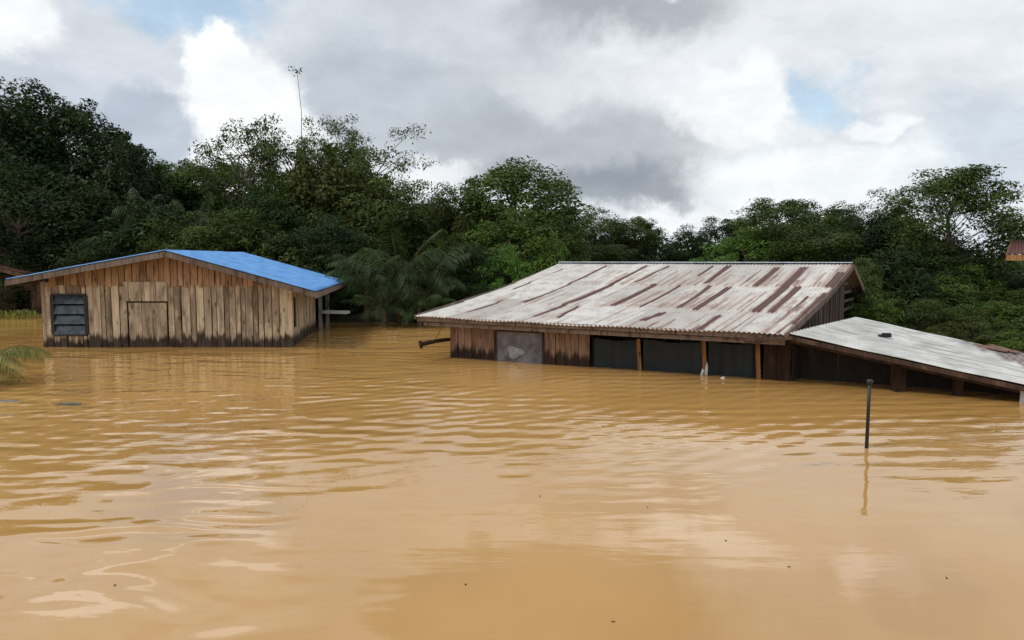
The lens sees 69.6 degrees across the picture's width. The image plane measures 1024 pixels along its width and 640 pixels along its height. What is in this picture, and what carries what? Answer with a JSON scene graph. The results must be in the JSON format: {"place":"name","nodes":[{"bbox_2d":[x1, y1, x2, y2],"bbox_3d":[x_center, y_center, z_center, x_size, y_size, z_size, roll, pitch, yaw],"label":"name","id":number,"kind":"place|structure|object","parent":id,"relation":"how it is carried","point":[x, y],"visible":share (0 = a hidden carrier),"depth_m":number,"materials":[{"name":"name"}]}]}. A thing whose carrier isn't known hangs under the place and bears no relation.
{"place":"outdoors","nodes":[
{"label":"outdoors","id":0,"kind":"place"},
{"bbox_2d":[0,314,1023,639],"bbox_3d":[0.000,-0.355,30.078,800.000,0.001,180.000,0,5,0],"label":"water","id":1,"kind":"structure","parent":0,"point":[348,480],"depth_m":6.71,"materials":[{"name":"brown liquid"}]},
{"bbox_2d":[0,400,18,401],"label":"floating debris","id":2,"kind":"object","parent":1,"relation":"on","point":[9,400],"visible":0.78,"depth_m":11.26,"materials":[{"name":"grey plastic"}]},
{"bbox_2d":[0,309,33,318],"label":"water plant","id":3,"kind":"object","parent":1,"relation":"on","point":[16,312],"visible":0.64,"depth_m":26.73,"materials":[{"name":"green plant"}]},
{"bbox_2d":[0,309,40,319],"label":"water plant","id":4,"kind":"object","parent":1,"relation":"on","point":[27,313],"visible":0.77,"depth_m":26.57,"materials":[{"name":"green plant"}]},
{"bbox_2d":[0,344,52,384],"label":"palm","id":5,"kind":"object","parent":1,"relation":"on","point":[16,351],"visible":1,"depth_m":12.80,"materials":[{"name":"green plant"}]},
{"bbox_2d":[0,237,71,309],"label":"shrub","id":6,"kind":"object","parent":1,"relation":"in","point":[9,256],"visible":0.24,"depth_m":28.85,"materials":[{"name":"green plant"}]},
{"bbox_2d":[57,402,80,404],"bbox_3d":[-6.643,1.273,11.040,0.340,0.064,0.119,0,5,0],"label":"floating debris","id":7,"kind":"object","parent":1,"relation":"on","point":[72,403],"visible":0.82,"depth_m":11.02,"materials":[{"name":"grey plastic"}]},
{"bbox_2d":[49,236,134,269],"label":"shrub","id":8,"kind":"object","parent":1,"relation":"in","point":[79,259],"visible":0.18,"depth_m":27.41,"materials":[{"name":"green plant"}]},
{"bbox_2d":[5,249,345,346],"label":"wooden house","id":9,"kind":"structure","parent":1,"relation":"in","point":[108,300],"depth_m":18.01,"materials":[{"name":"brown wood"}]},
{"bbox_2d":[49,293,88,335],"bbox_3d":[-10.835,-0.148,18.257,0.905,1.033,0.565,0,5,0],"label":"window","id":10,"kind":"structure","parent":9,"relation":"in","point":[75,309],"depth_m":18.02,"materials":[{"name":"paint"}]},
{"bbox_2d":[126,301,167,346],"bbox_3d":[-8.911,0.403,18.050,1.009,1.731,0.058,0,5,0],"label":"door","id":11,"kind":"structure","parent":9,"relation":"in","point":[147,321],"depth_m":18.03,"materials":[{"name":"brown wood"}]},
{"bbox_2d":[322,310,349,313],"bbox_3d":[-5.500,-0.250,23.037,0.792,0.099,0.300,1,5,11],"label":"plank","id":12,"kind":"object","parent":9,"relation":"attached to","point":[336,311],"visible":1,"depth_m":22.92,"materials":[{"name":"grey wood"}]},
{"bbox_2d":[338,281,423,326],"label":"palm","id":13,"kind":"object","parent":1,"relation":"on","point":[376,306],"visible":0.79,"depth_m":22.95,"materials":[{"name":"green plant"}]},
{"bbox_2d":[381,285,455,326],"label":"palm","id":14,"kind":"object","parent":1,"relation":"on","point":[428,301],"visible":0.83,"depth_m":23.14,"materials":[{"name":"green plant"}]},
{"bbox_2d":[704,361,707,375],"bbox_3d":[3.621,0.919,13.715,0.068,0.302,0.059,0,5,0],"label":"bottle","id":15,"kind":"object","parent":1,"relation":"on","point":[706,371],"visible":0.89,"depth_m":13.70,"materials":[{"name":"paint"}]},
{"bbox_2d":[414,262,1023,395],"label":"corrugated roof house","id":16,"kind":"structure","parent":1,"relation":"on","point":[682,317],"depth_m":14.81,"materials":[{"name":"metal"}]},
{"bbox_2d":[418,328,449,348],"bbox_3d":[-1.679,0.376,15.890,0.159,0.395,1.038,3,6,35],"label":"log","id":17,"kind":"object","parent":16,"relation":"attached to","point":[425,343],"visible":1,"depth_m":15.77,"materials":[{"name":"brown wood"}]},
{"bbox_2d":[494,329,543,363],"bbox_3d":[0.143,0.748,15.484,1.192,1.079,0.082,2,5,26],"label":"window","id":18,"kind":"structure","parent":16,"relation":"in","point":[509,345],"depth_m":15.48,"materials":[{"name":"grey wood"}]},
{"bbox_2d":[878,333,891,336],"bbox_3d":[6.918,0.281,13.642,0.244,0.080,0.129,0,5,0],"label":"loose plank","id":19,"kind":"object","parent":16,"relation":"on","point":[885,335],"visible":1,"depth_m":13.61,"materials":[{"name":"black paint"}]},
{"bbox_2d":[865,379,872,447],"bbox_3d":[4.110,1.482,8.521,0.071,1.600,0.070,0,5,0],"label":"stake","id":20,"kind":"object","parent":1,"relation":"in","point":[869,382],"visible":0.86,"depth_m":8.47,"materials":[{"name":"black paint"}]},
{"bbox_2d":[1019,391,1023,402],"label":"post","id":21,"kind":"object","parent":1,"relation":"in","point":[1021,396],"visible":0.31,"depth_m":11.13,"materials":[{"name":"paint"}]},
{"bbox_2d":[0,0,1023,257],"label":"sky","id":22,"kind":"structure","parent":0,"point":[672,113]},
{"bbox_2d":[2,200,1023,340],"bbox_3d":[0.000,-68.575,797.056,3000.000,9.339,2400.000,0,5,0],"label":"ground","id":23,"kind":"structure","parent":0,"point":[355,316],"depth_m":25.08,"materials":[{"name":"green plant"}]},
{"bbox_2d":[0,248,46,313],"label":"wooden house","id":24,"kind":"structure","parent":23,"relation":"on","point":[34,303],"depth_m":28.59,"materials":[{"name":"brown wood"}]},
{"bbox_2d":[13,289,32,311],"bbox_3d":[-19.000,-0.788,28.836,0.949,0.898,0.456,1,5,8],"label":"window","id":25,"kind":"structure","parent":24,"relation":"in","point":[29,307],"depth_m":29.06,"materials":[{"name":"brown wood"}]},
{"bbox_2d":[0,76,74,246],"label":"jungle tree","id":26,"kind":"object","parent":23,"relation":"on","point":[16,110],"visible":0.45,"depth_m":35.02,"materials":[{"name":"green plant"}]},
{"bbox_2d":[0,164,120,314],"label":"jungle tree","id":27,"kind":"object","parent":23,"relation":"on","point":[13,206],"visible":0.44,"depth_m":30.53,"materials":[{"name":"green plant"}]},
{"bbox_2d":[0,77,135,177],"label":"jungle tree","id":28,"kind":"object","parent":23,"relation":"on","point":[58,111],"visible":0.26,"depth_m":36.82,"materials":[{"name":"green plant"}]},
{"bbox_2d":[1,175,140,271],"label":"jungle tree","id":29,"kind":"object","parent":23,"relation":"on","point":[83,212],"visible":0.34,"depth_m":29.98,"materials":[{"name":"green plant"}]},
{"bbox_2d":[28,110,156,218],"bbox_3d":[-20.672,-6.326,36.513,6.021,7.759,6.351,-2,5,-26],"label":"jungle tree","id":30,"kind":"object","parent":23,"relation":"on","point":[86,166],"visible":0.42,"depth_m":35.34,"materials":[{"name":"green plant"}]},
{"bbox_2d":[87,131,175,249],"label":"jungle tree","id":31,"kind":"object","parent":23,"relation":"on","point":[131,176],"visible":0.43,"depth_m":33.95,"materials":[{"name":"green plant"}]},
{"bbox_2d":[78,194,198,272],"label":"jungle tree","id":32,"kind":"object","parent":23,"relation":"on","point":[157,211],"visible":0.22,"depth_m":28.70,"materials":[{"name":"green plant"}]},
{"bbox_2d":[107,187,186,256],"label":"palm","id":33,"kind":"object","parent":23,"relation":"on","point":[128,218],"visible":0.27,"depth_m":28.96,"materials":[{"name":"green plant"}]},
{"bbox_2d":[135,224,238,281],"bbox_3d":[-11.937,-1.548,27.775,3.585,4.128,3.800,2,5,23],"label":"shrub","id":34,"kind":"object","parent":23,"relation":"on","point":[201,248],"visible":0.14,"depth_m":27.24,"materials":[{"name":"green plant"}]},
{"bbox_2d":[146,158,230,224],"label":"jungle tree","id":35,"kind":"object","parent":23,"relation":"on","point":[170,174],"visible":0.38,"depth_m":38.94,"materials":[{"name":"green plant"}]},
{"bbox_2d":[150,191,234,248],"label":"palm","id":36,"kind":"object","parent":23,"relation":"on","point":[179,224],"visible":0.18,"depth_m":29.68,"materials":[{"name":"green plant"}]},
{"bbox_2d":[143,206,280,282],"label":"jungle tree","id":37,"kind":"object","parent":23,"relation":"on","point":[236,237],"visible":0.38,"depth_m":27.89,"materials":[{"name":"green plant"}]},
{"bbox_2d":[168,162,260,223],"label":"jungle tree","id":38,"kind":"object","parent":23,"relation":"on","point":[231,186],"visible":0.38,"depth_m":39.25,"materials":[{"name":"green plant"}]},
{"bbox_2d":[176,113,301,237],"bbox_3d":[-12.466,-5.476,34.493,5.984,8.528,5.504,2,5,25],"label":"airy tree","id":39,"kind":"object","parent":23,"relation":"on","point":[254,152],"visible":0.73,"depth_m":33.83,"materials":[{"name":"green plant"}]},
{"bbox_2d":[231,231,310,279],"bbox_3d":[-8.953,-1.411,27.324,3.695,3.851,3.848,-2,5,-22],"label":"shrub","id":40,"kind":"object","parent":23,"relation":"on","point":[296,261],"visible":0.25,"depth_m":26.94,"materials":[{"name":"green plant"}]},
{"bbox_2d":[220,179,325,262],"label":"jungle tree","id":41,"kind":"object","parent":23,"relation":"on","point":[281,208],"visible":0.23,"depth_m":29.57,"materials":[{"name":"green plant"}]},
{"bbox_2d":[288,66,301,153],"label":"bare stem","id":42,"kind":"object","parent":23,"relation":"on","point":[300,101],"visible":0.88,"depth_m":34.29,"materials":[{"name":"grey plant"}]},
{"bbox_2d":[257,114,339,236],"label":"airy tree","id":43,"kind":"object","parent":23,"relation":"on","point":[307,147],"visible":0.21,"depth_m":34.73,"materials":[{"name":"green plant"}]},
{"bbox_2d":[259,213,377,304],"bbox_3d":[-7.068,-2.203,28.143,4.385,3.912,4.137,1,5,10],"label":"jungle tree","id":44,"kind":"object","parent":23,"relation":"on","point":[313,248],"visible":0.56,"depth_m":27.20,"materials":[{"name":"green plant"}]},
{"bbox_2d":[266,142,381,262],"bbox_3d":[-8.113,-4.454,32.859,5.331,7.024,5.054,4,6,36],"label":"jungle tree","id":45,"kind":"object","parent":23,"relation":"on","point":[300,184],"visible":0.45,"depth_m":31.27,"materials":[{"name":"green plant"}]},
{"bbox_2d":[287,113,377,207],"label":"airy tree","id":46,"kind":"object","parent":23,"relation":"on","point":[353,138],"visible":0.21,"depth_m":35.98,"materials":[{"name":"green plant"}]},
{"bbox_2d":[304,248,374,318],"bbox_3d":[-6.290,-0.982,25.833,3.119,3.122,2.994,2,5,18],"label":"shrub","id":47,"kind":"object","parent":23,"relation":"on","point":[319,261],"visible":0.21,"depth_m":25.66,"materials":[{"name":"green plant"}]},
{"bbox_2d":[322,254,409,325],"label":"palm","id":48,"kind":"object","parent":23,"relation":"on","point":[357,287],"visible":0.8,"depth_m":23.49,"materials":[{"name":"green plant"}]},
{"bbox_2d":[300,123,448,242],"bbox_3d":[-5.793,-4.971,33.614,5.667,7.743,6.526,2,5,20],"label":"airy tree","id":49,"kind":"object","parent":23,"relation":"on","point":[407,189],"visible":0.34,"depth_m":32.68,"materials":[{"name":"green plant"}]},
{"bbox_2d":[326,171,436,275],"bbox_3d":[-5.424,-3.569,30.559,5.268,5.309,5.058,-1,5,-11],"label":"jungle tree","id":50,"kind":"object","parent":23,"relation":"on","point":[373,215],"visible":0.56,"depth_m":30.09,"materials":[{"name":"green plant"}]},
{"bbox_2d":[326,217,465,323],"bbox_3d":[-3.524,-0.830,24.501,3.808,4.952,4.398,3,6,35],"label":"palm","id":51,"kind":"object","parent":23,"relation":"on","point":[435,255],"visible":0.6,"depth_m":23.68,"materials":[{"name":"green plant"}]},
{"bbox_2d":[382,191,457,271],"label":"jungle tree","id":52,"kind":"object","parent":23,"relation":"on","point":[421,243],"visible":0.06,"depth_m":36.10,"materials":[{"name":"green plant"}]},
{"bbox_2d":[379,245,470,321],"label":"palm","id":53,"kind":"object","parent":23,"relation":"on","point":[445,269],"visible":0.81,"depth_m":23.80,"materials":[{"name":"green plant"}]},
{"bbox_2d":[423,299,455,322],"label":"shrub","id":54,"kind":"object","parent":23,"relation":"on","point":[440,304],"visible":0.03,"depth_m":24.27,"materials":[{"name":"green plant"}]},
{"bbox_2d":[412,272,498,309],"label":"shrub","id":55,"kind":"object","parent":23,"relation":"on","point":[457,297],"visible":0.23,"depth_m":24.41,"materials":[{"name":"green plant"}]},
{"bbox_2d":[415,181,509,279],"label":"jungle tree","id":56,"kind":"object","parent":23,"relation":"on","point":[440,203],"visible":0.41,"depth_m":30.07,"materials":[{"name":"green plant"}]},
{"bbox_2d":[432,239,520,297],"bbox_3d":[-1.437,-1.106,25.920,3.257,3.433,3.073,4,6,41],"label":"shrub","id":57,"kind":"object","parent":23,"relation":"on","point":[475,257],"visible":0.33,"depth_m":25.39,"materials":[{"name":"green plant"}]},
{"bbox_2d":[468,242,533,294],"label":"shrub","id":58,"kind":"object","parent":23,"relation":"on","point":[507,260],"visible":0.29,"depth_m":25.02,"materials":[{"name":"green plant"}]},
{"bbox_2d":[449,206,559,282],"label":"jungle tree","id":59,"kind":"object","parent":23,"relation":"on","point":[505,235],"visible":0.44,"depth_m":27.31,"materials":[{"name":"green plant"}]},
{"bbox_2d":[0,138,1022,271],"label":"wood","id":60,"kind":"object","parent":23,"relation":"on","point":[657,257],"visible":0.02,"depth_m":43.13,"materials":[{"name":"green plant"}]},
{"bbox_2d":[437,155,597,257],"bbox_3d":[0.263,-3.961,31.676,6.495,6.159,7.219,3,6,33],"label":"dome tree","id":61,"kind":"object","parent":23,"relation":"on","point":[499,178],"visible":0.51,"depth_m":29.96,"materials":[{"name":"green plant"}]},
{"bbox_2d":[511,232,570,282],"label":"shrub","id":62,"kind":"object","parent":23,"relation":"on","point":[541,250],"visible":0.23,"depth_m":26.00,"materials":[{"name":"green plant"}]},
{"bbox_2d":[514,215,593,262],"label":"jungle tree","id":63,"kind":"object","parent":23,"relation":"on","point":[575,241],"visible":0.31,"depth_m":28.32,"materials":[{"name":"green plant"}]},
{"bbox_2d":[567,204,636,260],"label":"airy tree","id":64,"kind":"object","parent":23,"relation":"on","point":[591,236],"visible":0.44,"depth_m":37.07,"materials":[{"name":"green plant"}]},
{"bbox_2d":[565,244,638,263],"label":"jungle tree","id":65,"kind":"object","parent":23,"relation":"on","point":[604,255],"visible":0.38,"depth_m":33.09,"materials":[{"name":"green plant"}]},
{"bbox_2d":[589,215,669,263],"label":"jungle tree","id":66,"kind":"object","parent":23,"relation":"on","point":[650,238],"visible":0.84,"depth_m":37.19,"materials":[{"name":"green plant"}]},
{"bbox_2d":[658,223,720,263],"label":"jungle tree","id":67,"kind":"object","parent":23,"relation":"on","point":[672,249],"visible":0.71,"depth_m":36.24,"materials":[{"name":"green plant"}]},
{"bbox_2d":[694,215,759,259],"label":"jungle tree","id":68,"kind":"object","parent":23,"relation":"on","point":[719,229],"visible":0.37,"depth_m":37.27,"materials":[{"name":"green plant"}]},
{"bbox_2d":[689,226,795,263],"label":"jungle tree","id":69,"kind":"object","parent":23,"relation":"on","point":[736,254],"visible":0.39,"depth_m":27.66,"materials":[{"name":"green plant"}]},
{"bbox_2d":[718,197,833,263],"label":"jungle tree","id":70,"kind":"object","parent":23,"relation":"on","point":[793,209],"visible":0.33,"depth_m":30.11,"materials":[{"name":"green plant"}]},
{"bbox_2d":[732,220,866,263],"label":"jungle tree","id":71,"kind":"object","parent":23,"relation":"on","point":[799,252],"visible":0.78,"depth_m":26.35,"materials":[{"name":"green plant"}]},
{"bbox_2d":[770,201,867,261],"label":"jungle tree","id":72,"kind":"object","parent":23,"relation":"on","point":[827,219],"visible":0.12,"depth_m":30.08,"materials":[{"name":"green plant"}]},
{"bbox_2d":[815,188,895,265],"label":"jungle tree","id":73,"kind":"object","parent":23,"relation":"on","point":[854,223],"visible":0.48,"depth_m":27.47,"materials":[{"name":"green plant"}]},
{"bbox_2d":[843,255,901,319],"bbox_3d":[9.629,-0.413,20.550,2.189,2.814,2.068,3,6,31],"label":"shrub","id":74,"kind":"object","parent":23,"relation":"on","point":[862,272],"visible":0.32,"depth_m":20.23,"materials":[{"name":"green plant"}]},
{"bbox_2d":[845,294,908,328],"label":"shrub","id":75,"kind":"object","parent":23,"relation":"on","point":[876,306],"visible":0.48,"depth_m":18.82,"materials":[{"name":"green plant"}]},
{"bbox_2d":[846,210,926,290],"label":"jungle tree","id":76,"kind":"object","parent":23,"relation":"on","point":[876,238],"visible":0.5,"depth_m":26.49,"materials":[{"name":"green plant"}]},
{"bbox_2d":[852,246,949,309],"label":"jungle tree","id":77,"kind":"object","parent":23,"relation":"on","point":[888,266],"visible":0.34,"depth_m":21.86,"materials":[{"name":"green plant"}]},
{"bbox_2d":[863,267,944,324],"bbox_3d":[11.358,-0.305,21.183,2.418,2.443,2.519,-5,7,-44],"label":"shrub","id":78,"kind":"object","parent":23,"relation":"on","point":[904,288],"visible":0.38,"depth_m":20.57,"materials":[{"name":"green plant"}]},
{"bbox_2d":[864,298,964,336],"bbox_3d":[10.764,0.195,19.430,2.850,1.608,2.689,1,5,6],"label":"shrub","id":79,"kind":"object","parent":23,"relation":"on","point":[915,313],"visible":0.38,"depth_m":19.04,"materials":[{"name":"green plant"}]},
{"bbox_2d":[870,164,1023,293],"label":"layered tree","id":80,"kind":"object","parent":23,"relation":"on","point":[1012,227],"visible":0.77,"depth_m":23.02,"materials":[{"name":"green plant"}]},
{"bbox_2d":[925,321,973,342],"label":"shrub","id":81,"kind":"object","parent":23,"relation":"on","point":[935,330],"visible":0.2,"depth_m":17.79,"materials":[{"name":"green plant"}]},
{"bbox_2d":[904,239,1017,305],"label":"jungle tree","id":82,"kind":"object","parent":23,"relation":"on","point":[978,254],"visible":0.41,"depth_m":22.28,"materials":[{"name":"green plant"}]},
{"bbox_2d":[912,263,1009,320],"bbox_3d":[13.047,-0.389,21.459,2.957,2.569,3.131,3,6,30],"label":"shrub","id":83,"kind":"object","parent":23,"relation":"on","point":[950,285],"visible":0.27,"depth_m":21.10,"materials":[{"name":"green plant"}]},
{"bbox_2d":[925,308,1019,344],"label":"shrub","id":84,"kind":"object","parent":23,"relation":"on","point":[966,322],"visible":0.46,"depth_m":18.41,"materials":[{"name":"green plant"}]},
{"bbox_2d":[941,287,1023,321],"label":"shrub","id":85,"kind":"object","parent":23,"relation":"on","point":[1001,304],"visible":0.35,"depth_m":20.56,"materials":[{"name":"green plant"}]},
{"bbox_2d":[957,270,1023,302],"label":"jungle tree","id":86,"kind":"object","parent":23,"relation":"on","point":[1019,285],"visible":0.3,"depth_m":23.22,"materials":[{"name":"green plant"}]},
{"bbox_2d":[972,261,1023,295],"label":"shrub","id":87,"kind":"object","parent":23,"relation":"on","point":[1021,265],"visible":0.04,"depth_m":26.49,"materials":[{"name":"green plant"}]},
{"bbox_2d":[973,329,1023,350],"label":"shrub","id":88,"kind":"object","parent":23,"relation":"on","point":[1008,343],"visible":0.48,"depth_m":17.48,"materials":[{"name":"green plant"}]},
{"bbox_2d":[973,303,1023,342],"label":"shrub","id":89,"kind":"object","parent":23,"relation":"on","point":[1014,323],"visible":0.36,"depth_m":19.45,"materials":[{"name":"green plant"}]},
{"bbox_2d":[1006,239,1023,260],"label":"stilt house","id":90,"kind":"structure","parent":23,"relation":"on","point":[1016,246],"depth_m":20.71,"materials":[{"name":"metal"}]}
]}

